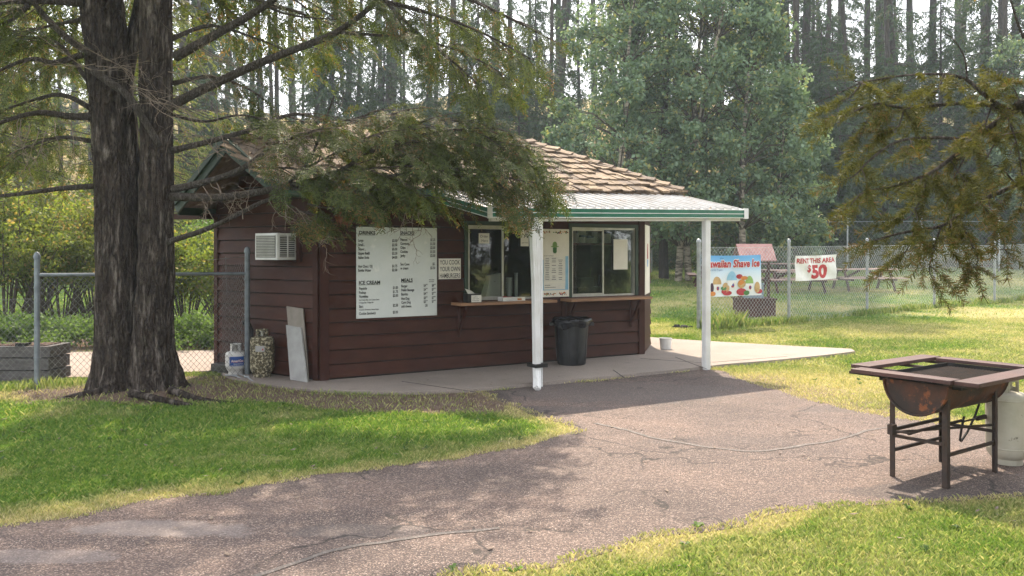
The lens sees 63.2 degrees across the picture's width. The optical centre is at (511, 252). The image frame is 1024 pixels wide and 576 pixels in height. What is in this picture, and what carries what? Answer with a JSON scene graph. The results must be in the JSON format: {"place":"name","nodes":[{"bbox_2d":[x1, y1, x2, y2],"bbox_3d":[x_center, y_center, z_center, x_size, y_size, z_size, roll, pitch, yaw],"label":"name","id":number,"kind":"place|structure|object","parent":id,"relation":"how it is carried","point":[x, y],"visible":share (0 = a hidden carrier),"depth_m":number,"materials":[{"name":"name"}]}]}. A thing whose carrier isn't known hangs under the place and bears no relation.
{"place":"outdoors","nodes":[
{"label":"outdoors","id":0,"kind":"place"},
{"bbox_2d":[65,350,213,378],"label":"concrete path","id":1,"kind":"structure","parent":0,"point":[77,366],"depth_m":12.48,"materials":[{"name":"concrete"}]},
{"bbox_2d":[0,370,1023,575],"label":"asphalt path","id":2,"kind":"structure","parent":0,"point":[590,487],"depth_m":5.69,"materials":[{"name":"asphalt"}]},
{"bbox_2d":[252,527,499,575],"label":"sealed crack","id":3,"kind":"object","parent":2,"relation":"on","point":[332,550],"visible":1,"depth_m":4.68,"materials":[{"name":"asphalt"}]},
{"bbox_2d":[0,373,1015,575],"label":"fallen leaves","id":4,"kind":"object","parent":2,"relation":"on","point":[666,489],"visible":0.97,"depth_m":6.29,"materials":[{"name":"plant"}]},
{"bbox_2d":[594,423,901,451],"bbox_3d":[2.299,1.643,7.461,3.034,0.001,1.176,0,0,0],"label":"sealed crack","id":5,"kind":"object","parent":2,"relation":"on","point":[860,432],"visible":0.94,"depth_m":7.24,"materials":[{"name":"asphalt"}]},
{"bbox_2d":[849,354,1023,488],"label":"barrel grill","id":6,"kind":"object","parent":2,"relation":"on","point":[942,386],"visible":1,"depth_m":6.09,"materials":[{"name":"metal"}]},
{"bbox_2d":[985,380,1023,465],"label":"propane tank","id":7,"kind":"object","parent":2,"relation":"on","point":[1011,425],"visible":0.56,"depth_m":6.40,"materials":[{"name":"metal"}]},
{"bbox_2d":[0,95,1023,575],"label":"ground","id":8,"kind":"structure","parent":0,"point":[692,299],"depth_m":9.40,"materials":[{"name":"plant"}]},
{"bbox_2d":[0,342,70,381],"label":"planter box","id":9,"kind":"object","parent":8,"relation":"on","point":[22,365],"visible":0.79,"depth_m":10.55,"materials":[{"name":"wood"}]},
{"bbox_2d":[0,5,75,209],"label":"conifer","id":10,"kind":"object","parent":8,"relation":"on","point":[37,92],"visible":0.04,"depth_m":28.11,"materials":[{"name":"green plant"}]},
{"bbox_2d":[0,164,93,319],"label":"shrub","id":11,"kind":"object","parent":8,"relation":"on","point":[59,235],"visible":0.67,"depth_m":16.90,"materials":[{"name":"green plant"}]},
{"bbox_2d":[0,0,93,237],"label":"conifer","id":12,"kind":"object","parent":8,"relation":"on","point":[8,134],"visible":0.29,"depth_m":20.10,"materials":[{"name":"green plant"}]},
{"bbox_2d":[0,169,93,313],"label":"shrub","id":13,"kind":"object","parent":8,"relation":"on","point":[51,293],"visible":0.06,"depth_m":21.03,"materials":[{"name":"green plant"}]},
{"bbox_2d":[0,193,94,319],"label":"shrub","id":14,"kind":"object","parent":8,"relation":"on","point":[88,267],"visible":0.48,"depth_m":17.09,"materials":[{"name":"green plant"}]},
{"bbox_2d":[4,176,94,322],"bbox_3d":[-9.454,-0.041,18.572,3.252,3.410,3.560,0,0,45],"label":"shrub","id":15,"kind":"object","parent":8,"relation":"on","point":[92,290],"visible":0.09,"depth_m":18.30,"materials":[{"name":"green plant"}]},
{"bbox_2d":[14,6,89,206],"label":"conifer","id":16,"kind":"object","parent":8,"relation":"on","point":[57,110],"visible":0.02,"depth_m":54.88,"materials":[{"name":"green plant"}]},
{"bbox_2d":[33,6,86,205],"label":"conifer","id":17,"kind":"object","parent":8,"relation":"on","point":[60,107],"visible":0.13,"depth_m":46.94,"materials":[{"name":"green plant"}]},
{"bbox_2d":[0,307,213,350],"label":"hedge","id":18,"kind":"object","parent":8,"relation":"on","point":[21,321],"visible":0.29,"depth_m":14.36,"materials":[{"name":"green plant"}]},
{"bbox_2d":[0,246,250,389],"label":"chain link fence","id":19,"kind":"object","parent":8,"relation":"on","point":[37,298],"visible":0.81,"depth_m":10.64,"materials":[{"name":"metal"}]},
{"bbox_2d":[40,0,242,247],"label":"conifer","id":20,"kind":"object","parent":8,"relation":"on","point":[177,143],"visible":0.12,"depth_m":24.49,"materials":[{"name":"green plant"}]},
{"bbox_2d":[174,220,213,319],"bbox_3d":[-6.672,0.417,16.866,2.924,2.538,2.196,0,0,0],"label":"shrub","id":21,"kind":"object","parent":8,"relation":"on","point":[188,259],"visible":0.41,"depth_m":16.67,"materials":[{"name":"green plant"}]},
{"bbox_2d":[175,219,213,316],"bbox_3d":[-6.852,0.242,19.398,3.256,2.799,2.651,0,0,0],"label":"shrub","id":22,"kind":"object","parent":8,"relation":"on","point":[204,224],"visible":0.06,"depth_m":18.92,"materials":[{"name":"green plant"}]},
{"bbox_2d":[138,0,271,157],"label":"conifer","id":23,"kind":"object","parent":8,"relation":"on","point":[224,37],"visible":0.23,"depth_m":44.81,"materials":[{"name":"green plant"}]},
{"bbox_2d":[175,53,237,242],"bbox_3d":[-14.552,-4.297,40.067,4.389,10.590,4.375,0,0,34],"label":"young conifer","id":24,"kind":"object","parent":8,"relation":"on","point":[212,99],"visible":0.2,"depth_m":39.88,"materials":[{"name":"green plant"}]},
{"bbox_2d":[172,0,247,234],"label":"conifer","id":25,"kind":"object","parent":8,"relation":"on","point":[187,73],"visible":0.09,"depth_m":45.80,"materials":[{"name":"green plant"}]},
{"bbox_2d":[174,0,269,134],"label":"conifer","id":26,"kind":"object","parent":8,"relation":"on","point":[209,49],"visible":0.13,"depth_m":45.55,"materials":[{"name":"green plant"}]},
{"bbox_2d":[0,375,463,397],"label":"edge weeds","id":27,"kind":"object","parent":8,"relation":"on","point":[49,383],"visible":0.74,"depth_m":9.90,"materials":[{"name":"green plant"}]},
{"bbox_2d":[212,3,273,130],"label":"conifer","id":28,"kind":"object","parent":8,"relation":"on","point":[259,90],"visible":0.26,"depth_m":46.92,"materials":[{"name":"green plant"}]},
{"bbox_2d":[229,8,306,123],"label":"conifer","id":29,"kind":"object","parent":8,"relation":"on","point":[276,85],"visible":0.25,"depth_m":48.53,"materials":[{"name":"green plant"}]},
{"bbox_2d":[5,379,561,420],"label":"needle litter","id":30,"kind":"object","parent":8,"relation":"on","point":[278,389],"visible":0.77,"depth_m":9.30,"materials":[{"name":"plant"}]},
{"bbox_2d":[0,0,578,406],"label":"fir tree","id":31,"kind":"object","parent":8,"relation":"on","point":[137,193],"visible":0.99,"depth_m":9.16,"materials":[{"name":"green plant"}]},
{"bbox_2d":[273,0,312,125],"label":"conifer","id":32,"kind":"object","parent":8,"relation":"on","point":[290,88],"visible":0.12,"depth_m":69.86,"materials":[{"name":"green plant"}]},
{"bbox_2d":[282,0,378,115],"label":"conifer","id":33,"kind":"object","parent":8,"relation":"on","point":[331,73],"visible":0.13,"depth_m":45.42,"materials":[{"name":"green plant"}]},
{"bbox_2d":[284,0,381,131],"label":"young conifer","id":34,"kind":"object","parent":8,"relation":"on","point":[325,91],"visible":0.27,"depth_m":43.72,"materials":[{"name":"green plant"}]},
{"bbox_2d":[320,0,385,121],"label":"conifer","id":35,"kind":"object","parent":8,"relation":"on","point":[366,53],"visible":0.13,"depth_m":48.23,"materials":[{"name":"green plant"}]},
{"bbox_2d":[355,24,420,130],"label":"young conifer","id":36,"kind":"object","parent":8,"relation":"on","point":[386,72],"visible":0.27,"depth_m":46.81,"materials":[{"name":"green plant"}]},
{"bbox_2d":[354,0,444,123],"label":"conifer","id":37,"kind":"object","parent":8,"relation":"on","point":[388,87],"visible":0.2,"depth_m":52.12,"materials":[{"name":"green plant"}]},
{"bbox_2d":[405,67,449,130],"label":"young conifer","id":38,"kind":"object","parent":8,"relation":"on","point":[431,102],"visible":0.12,"depth_m":41.66,"materials":[{"name":"green plant"}]},
{"bbox_2d":[396,0,499,132],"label":"conifer","id":39,"kind":"object","parent":8,"relation":"on","point":[453,4],"visible":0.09,"depth_m":45.24,"materials":[{"name":"green plant"}]},
{"bbox_2d":[174,123,748,389],"bbox_3d":[-0.674,-0.130,12.713,8.371,3.587,5.927,0,0,-24],"label":"snack stand","id":40,"kind":"object","parent":8,"relation":"on","point":[455,332],"visible":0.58,"depth_m":11.43,"materials":[{"name":"brown paint"}]},
{"bbox_2d":[255,228,302,261],"bbox_3d":[-2.992,-0.100,10.668,0.580,0.440,0.344,0,0,36],"label":"air conditioner","id":41,"kind":"object","parent":40,"relation":"attached to","point":[276,247],"visible":0.94,"depth_m":10.58,"materials":[{"name":"white paint"}]},
{"bbox_2d":[356,227,436,318],"bbox_3d":[-1.507,0.255,10.970,1.149,1.180,0.014,0,0,-32],"label":"menu board","id":42,"kind":"object","parent":40,"relation":"attached to","point":[394,278],"visible":1,"depth_m":10.95,"materials":[{"name":"white"}]},
{"bbox_2d":[438,258,460,279],"bbox_3d":[-0.851,0.218,11.376,0.350,0.293,0.012,0,0,-32],"label":"cook sign","id":43,"kind":"object","parent":40,"relation":"attached to","point":[449,268],"visible":1,"depth_m":11.37,"materials":[{"name":"white"}]},
{"bbox_2d":[481,273,500,296],"bbox_3d":[-0.307,0.486,12.004,0.277,0.388,0.178,0,0,-32],"label":"paper bag","id":44,"kind":"object","parent":40,"relation":"on","point":[492,285],"visible":0.73,"depth_m":11.96,"materials":[{"name":"grey"}]},
{"bbox_2d":[463,221,531,299],"bbox_3d":[-0.133,0.113,11.853,1.269,1.105,0.080,0,0,-32],"label":"window","id":45,"kind":"structure","parent":40,"relation":"in","point":[471,224],"depth_m":11.62,"materials":[{"name":"metal"}]},
{"bbox_2d":[543,229,568,296],"bbox_3d":[0.642,0.150,12.273,0.488,1.000,0.014,0,0,-32],"label":"flavour poster","id":46,"kind":"object","parent":40,"relation":"attached to","point":[555,262],"visible":0.99,"depth_m":12.27,"materials":[{"name":"paper"}]},
{"bbox_2d":[573,275,601,293],"bbox_3d":[1.156,0.512,12.969,0.484,0.335,0.271,0,0,-32],"label":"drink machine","id":47,"kind":"object","parent":40,"relation":"on","point":[583,285],"visible":0.73,"depth_m":12.87,"materials":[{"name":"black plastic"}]},
{"bbox_2d":[568,223,637,296],"bbox_3d":[1.401,0.113,12.798,1.337,1.105,0.080,0,0,-32],"label":"window","id":48,"kind":"structure","parent":40,"relation":"in","point":[572,226],"depth_m":12.78,"materials":[{"name":"metal"}]},
{"bbox_2d":[613,239,627,269],"bbox_3d":[1.691,0.025,12.958,0.280,0.470,0.002,0,0,-32],"label":"paper notice","id":49,"kind":"object","parent":40,"relation":"attached to","point":[620,253],"visible":1,"depth_m":12.96,"materials":[{"name":"paper"}]},
{"bbox_2d":[645,225,649,294],"bbox_3d":[2.223,0.110,13.673,0.012,1.120,0.840,0,0,14],"label":"side panel sign","id":50,"kind":"object","parent":40,"relation":"attached to","point":[647,259],"visible":1,"depth_m":13.67,"materials":[{"name":"white"}]},
{"bbox_2d":[431,0,529,138],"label":"young conifer","id":51,"kind":"object","parent":8,"relation":"on","point":[476,25],"visible":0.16,"depth_m":40.85,"materials":[{"name":"green plant"}]},
{"bbox_2d":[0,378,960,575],"bbox_3d":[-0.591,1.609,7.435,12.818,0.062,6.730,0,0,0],"label":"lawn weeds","id":52,"kind":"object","parent":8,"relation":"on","point":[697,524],"visible":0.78,"depth_m":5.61,"materials":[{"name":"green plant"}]},
{"bbox_2d":[480,0,543,123],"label":"conifer","id":53,"kind":"object","parent":8,"relation":"on","point":[511,5],"visible":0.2,"depth_m":42.93,"materials":[{"name":"green plant"}]},
{"bbox_2d":[11,95,1021,265],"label":"undergrowth","id":54,"kind":"object","parent":8,"relation":"on","point":[398,114],"visible":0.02,"depth_m":66.94,"materials":[{"name":"green plant"}]},
{"bbox_2d":[484,45,557,142],"bbox_3d":[0.458,-4.307,39.958,5.534,11.387,5.324,0,0,-2],"label":"young conifer","id":55,"kind":"object","parent":8,"relation":"on","point":[531,127],"visible":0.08,"depth_m":39.74,"materials":[{"name":"green plant"}]},
{"bbox_2d":[218,337,854,394],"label":"concrete walk","id":56,"kind":"structure","parent":8,"relation":"on","point":[521,375],"depth_m":11.25,"materials":[{"name":"concrete"}]},
{"bbox_2d":[225,343,244,374],"bbox_3d":[-3.667,1.405,11.049,0.278,0.400,0.278,0,0,0],"label":"propane tank","id":57,"kind":"object","parent":56,"relation":"on","point":[237,358],"visible":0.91,"depth_m":10.95,"materials":[{"name":"metal"}]},
{"bbox_2d":[250,329,274,377],"bbox_3d":[-3.239,1.298,10.788,0.312,0.615,0.312,0,0,0],"label":"propane tank","id":58,"kind":"object","parent":56,"relation":"on","point":[262,353],"visible":1,"depth_m":10.67,"materials":[{"name":"metal"}]},
{"bbox_2d":[286,325,307,381],"bbox_3d":[-2.712,1.266,10.510,0.544,0.677,0.121,0,0,39],"label":"leaning board","id":59,"kind":"object","parent":56,"relation":"on","point":[297,360],"visible":1,"depth_m":10.50,"materials":[{"name":"wood"}]},
{"bbox_2d":[286,306,308,380],"bbox_3d":[-2.726,1.147,10.583,0.509,0.916,0.088,0,0,36],"label":"leaning board","id":60,"kind":"object","parent":56,"relation":"on","point":[295,316],"visible":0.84,"depth_m":10.59,"materials":[{"name":"wood"}]},
{"bbox_2d":[550,316,593,365],"bbox_3d":[0.860,1.265,12.004,0.630,0.680,0.600,0,0,0],"label":"trash can","id":61,"kind":"object","parent":56,"relation":"on","point":[571,334],"visible":1,"depth_m":11.81,"materials":[{"name":"black plastic"}]},
{"bbox_2d":[497,0,582,152],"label":"young conifer","id":62,"kind":"object","parent":8,"relation":"on","point":[529,17],"visible":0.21,"depth_m":45.85,"materials":[{"name":"green plant"}]},
{"bbox_2d":[520,0,582,145],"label":"conifer","id":63,"kind":"object","parent":8,"relation":"on","point":[552,29],"visible":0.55,"depth_m":41.79,"materials":[{"name":"green plant"}]},
{"bbox_2d":[514,0,605,138],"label":"conifer","id":64,"kind":"object","parent":8,"relation":"on","point":[558,2],"visible":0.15,"depth_m":57.84,"materials":[{"name":"green plant"}]},
{"bbox_2d":[519,0,602,144],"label":"conifer","id":65,"kind":"object","parent":8,"relation":"on","point":[565,10],"visible":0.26,"depth_m":50.19,"materials":[{"name":"green plant"}]},
{"bbox_2d":[554,0,600,153],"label":"conifer","id":66,"kind":"object","parent":8,"relation":"on","point":[578,62],"visible":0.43,"depth_m":51.99,"materials":[{"name":"green plant"}]},
{"bbox_2d":[540,0,705,234],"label":"broadleaf tree","id":67,"kind":"object","parent":8,"relation":"on","point":[626,88],"visible":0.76,"depth_m":30.19,"materials":[{"name":"green plant"}]},
{"bbox_2d":[575,0,720,253],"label":"broadleaf tree","id":68,"kind":"object","parent":8,"relation":"on","point":[635,34],"visible":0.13,"depth_m":33.98,"materials":[{"name":"green plant"}]},
{"bbox_2d":[619,0,735,278],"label":"conifer","id":69,"kind":"object","parent":8,"relation":"on","point":[663,261],"visible":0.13,"depth_m":33.19,"materials":[{"name":"green plant"}]},
{"bbox_2d":[601,0,798,280],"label":"broadleaf tree","id":70,"kind":"object","parent":8,"relation":"on","point":[692,154],"visible":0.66,"depth_m":30.29,"materials":[{"name":"green plant"}]},
{"bbox_2d":[659,0,792,254],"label":"broadleaf tree","id":71,"kind":"object","parent":8,"relation":"on","point":[698,28],"visible":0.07,"depth_m":34.21,"materials":[{"name":"green plant"}]},
{"bbox_2d":[664,0,819,256],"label":"broadleaf tree","id":72,"kind":"object","parent":8,"relation":"on","point":[795,98],"visible":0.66,"depth_m":30.34,"materials":[{"name":"green plant"}]},
{"bbox_2d":[731,244,776,316],"bbox_3d":[5.990,0.674,20.600,0.900,1.790,0.820,0,0,0],"label":"wishing well","id":73,"kind":"object","parent":8,"relation":"on","point":[760,307],"visible":0.59,"depth_m":20.29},
{"bbox_2d":[700,0,819,216],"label":"conifer","id":74,"kind":"object","parent":8,"relation":"on","point":[781,61],"visible":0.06,"depth_m":46.85,"materials":[{"name":"green plant"}]},
{"bbox_2d":[724,64,838,276],"bbox_3d":[10.781,-3.105,33.434,4.460,8.954,4.302,0,0,32],"label":"broadleaf tree","id":75,"kind":"object","parent":8,"relation":"on","point":[800,180],"visible":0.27,"depth_m":32.76,"materials":[{"name":"green plant"}]},
{"bbox_2d":[742,0,841,118],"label":"conifer","id":76,"kind":"object","parent":8,"relation":"on","point":[787,8],"visible":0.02,"depth_m":49.68,"materials":[{"name":"green plant"}]},
{"bbox_2d":[750,0,838,174],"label":"conifer","id":77,"kind":"object","parent":8,"relation":"on","point":[796,16],"visible":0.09,"depth_m":44.00,"materials":[{"name":"green plant"}]},
{"bbox_2d":[761,269,837,292],"bbox_3d":[9.477,0.952,28.000,2.250,0.783,1.720,0,0,-5],"label":"picnic table","id":78,"kind":"object","parent":8,"relation":"on","point":[775,280],"visible":0.37,"depth_m":27.62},
{"bbox_2d":[758,0,856,159],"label":"conifer","id":79,"kind":"object","parent":8,"relation":"on","point":[806,27],"visible":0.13,"depth_m":47.36,"materials":[{"name":"green plant"}]},
{"bbox_2d":[773,29,873,248],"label":"young conifer","id":80,"kind":"object","parent":8,"relation":"on","point":[820,74],"visible":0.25,"depth_m":40.73,"materials":[{"name":"green plant"}]},
{"bbox_2d":[799,0,870,143],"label":"conifer","id":81,"kind":"object","parent":8,"relation":"on","point":[828,17],"visible":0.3,"depth_m":42.94,"materials":[{"name":"green plant"}]},
{"bbox_2d":[809,13,861,149],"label":"young conifer","id":82,"kind":"object","parent":8,"relation":"on","point":[836,47],"visible":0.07,"depth_m":47.78,"materials":[{"name":"green plant"}]},
{"bbox_2d":[650,221,1023,269],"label":"wood edge brush","id":83,"kind":"object","parent":8,"relation":"on","point":[693,252],"visible":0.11,"depth_m":38.17,"materials":[{"name":"green plant"}]},
{"bbox_2d":[651,217,1023,272],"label":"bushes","id":84,"kind":"object","parent":8,"relation":"on","point":[846,230],"visible":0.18,"depth_m":36.50,"materials":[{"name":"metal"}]},
{"bbox_2d":[784,51,894,267],"bbox_3d":[15.255,-3.998,39.081,5.254,10.810,5.055,0,0,34],"label":"young conifer","id":85,"kind":"object","parent":8,"relation":"on","point":[828,166],"visible":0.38,"depth_m":38.31,"materials":[{"name":"green plant"}]},
{"bbox_2d":[818,0,881,168],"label":"conifer","id":86,"kind":"object","parent":8,"relation":"on","point":[843,22],"visible":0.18,"depth_m":44.34,"materials":[{"name":"green plant"}]},
{"bbox_2d":[799,0,903,134],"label":"conifer","id":87,"kind":"object","parent":8,"relation":"on","point":[857,3],"visible":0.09,"depth_m":57.75,"materials":[{"name":"green plant"}]},
{"bbox_2d":[685,293,1023,330],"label":"tall grass","id":88,"kind":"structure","parent":8,"relation":"on","point":[728,320],"depth_m":19.18,"materials":[{"name":"plant"}]},
{"bbox_2d":[696,238,1023,328],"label":"chain link fence","id":89,"kind":"object","parent":8,"relation":"on","point":[699,279],"visible":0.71,"depth_m":20.30,"materials":[{"name":"metal"}]},
{"bbox_2d":[711,255,761,296],"bbox_3d":[4.746,0.492,17.930,1.660,0.897,0.054,0,0,-26],"label":"shaved ice banner","id":90,"kind":"object","parent":89,"relation":"attached to","point":[736,275],"visible":0.84,"depth_m":17.98,"materials":[{"name":"multicoloured"}]},
{"bbox_2d":[795,254,836,280],"bbox_3d":[7.048,0.339,19.305,1.734,0.604,0.058,0,0,-39],"label":"rent banner","id":91,"kind":"object","parent":89,"relation":"attached to","point":[817,267],"visible":1,"depth_m":19.32,"materials":[{"name":"fabric"}]},
{"bbox_2d":[832,268,906,291],"bbox_3d":[12.247,0.937,29.000,2.250,0.783,1.720,0,0,-4],"label":"picnic table","id":92,"kind":"object","parent":8,"relation":"on","point":[844,272],"visible":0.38,"depth_m":28.70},
{"bbox_2d":[843,0,902,155],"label":"conifer","id":93,"kind":"object","parent":8,"relation":"on","point":[867,30],"visible":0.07,"depth_m":49.46,"materials":[{"name":"green plant"}]},
{"bbox_2d":[842,56,935,266],"bbox_3d":[18.015,-4.242,40.027,4.305,10.387,4.291,0,0,-17],"label":"young conifer","id":94,"kind":"object","parent":8,"relation":"on","point":[887,207],"visible":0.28,"depth_m":39.47,"materials":[{"name":"green plant"}]},
{"bbox_2d":[847,0,938,167],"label":"conifer","id":95,"kind":"object","parent":8,"relation":"on","point":[892,24],"visible":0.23,"depth_m":43.91,"materials":[{"name":"green plant"}]},
{"bbox_2d":[855,0,936,237],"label":"conifer","id":96,"kind":"object","parent":8,"relation":"on","point":[887,31],"visible":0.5,"depth_m":40.72,"materials":[{"name":"green plant"}]},
{"bbox_2d":[862,0,939,103],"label":"conifer","id":97,"kind":"object","parent":8,"relation":"on","point":[909,6],"visible":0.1,"depth_m":57.07,"materials":[{"name":"green plant"}]},
{"bbox_2d":[795,0,1023,314],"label":"fir tree","id":98,"kind":"object","parent":8,"relation":"on","point":[967,141],"visible":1,"depth_m":3.19,"materials":[{"name":"green plant"}]},
{"bbox_2d":[878,141,948,267],"bbox_3d":[18.954,-2.022,39.531,3.633,6.531,3.742,0,0,-1],"label":"young conifer","id":99,"kind":"object","parent":8,"relation":"on","point":[919,171],"visible":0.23,"depth_m":39.05,"materials":[{"name":"green plant"}]},
{"bbox_2d":[896,0,981,209],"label":"conifer","id":100,"kind":"object","parent":8,"relation":"on","point":[932,2],"visible":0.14,"depth_m":44.97,"materials":[{"name":"green plant"}]},
{"bbox_2d":[890,0,993,237],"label":"young conifer","id":101,"kind":"object","parent":8,"relation":"on","point":[931,63],"visible":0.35,"depth_m":41.83,"materials":[{"name":"green plant"}]},
{"bbox_2d":[930,140,1012,267],"bbox_3d":[21.937,-2.208,39.958,3.894,7.000,4.012,0,0,13],"label":"young conifer","id":102,"kind":"object","parent":8,"relation":"on","point":[970,218],"visible":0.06,"depth_m":39.36,"materials":[{"name":"green plant"}]},
{"bbox_2d":[923,0,1023,171],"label":"conifer","id":103,"kind":"object","parent":8,"relation":"on","point":[1001,9],"visible":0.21,"depth_m":43.47,"materials":[{"name":"green plant"}]},
{"bbox_2d":[927,29,1023,269],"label":"young conifer","id":104,"kind":"object","parent":8,"relation":"on","point":[982,118],"visible":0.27,"depth_m":39.15,"materials":[{"name":"green plant"}]},
{"bbox_2d":[936,0,1023,139],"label":"conifer","id":105,"kind":"object","parent":8,"relation":"on","point":[988,21],"visible":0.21,"depth_m":45.47,"materials":[{"name":"green plant"}]},
{"bbox_2d":[954,0,1023,123],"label":"conifer","id":106,"kind":"object","parent":8,"relation":"on","point":[1013,27],"visible":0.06,"depth_m":48.85,"materials":[{"name":"green plant"}]},
{"bbox_2d":[974,4,1023,222],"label":"broadleaf tree","id":107,"kind":"object","parent":8,"relation":"on","point":[996,60],"visible":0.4,"depth_m":37.85,"materials":[{"name":"green plant"}]},
{"bbox_2d":[1,0,1023,117],"label":"sky","id":108,"kind":"structure","parent":0,"point":[922,4],"materials":[{"name":"white"}]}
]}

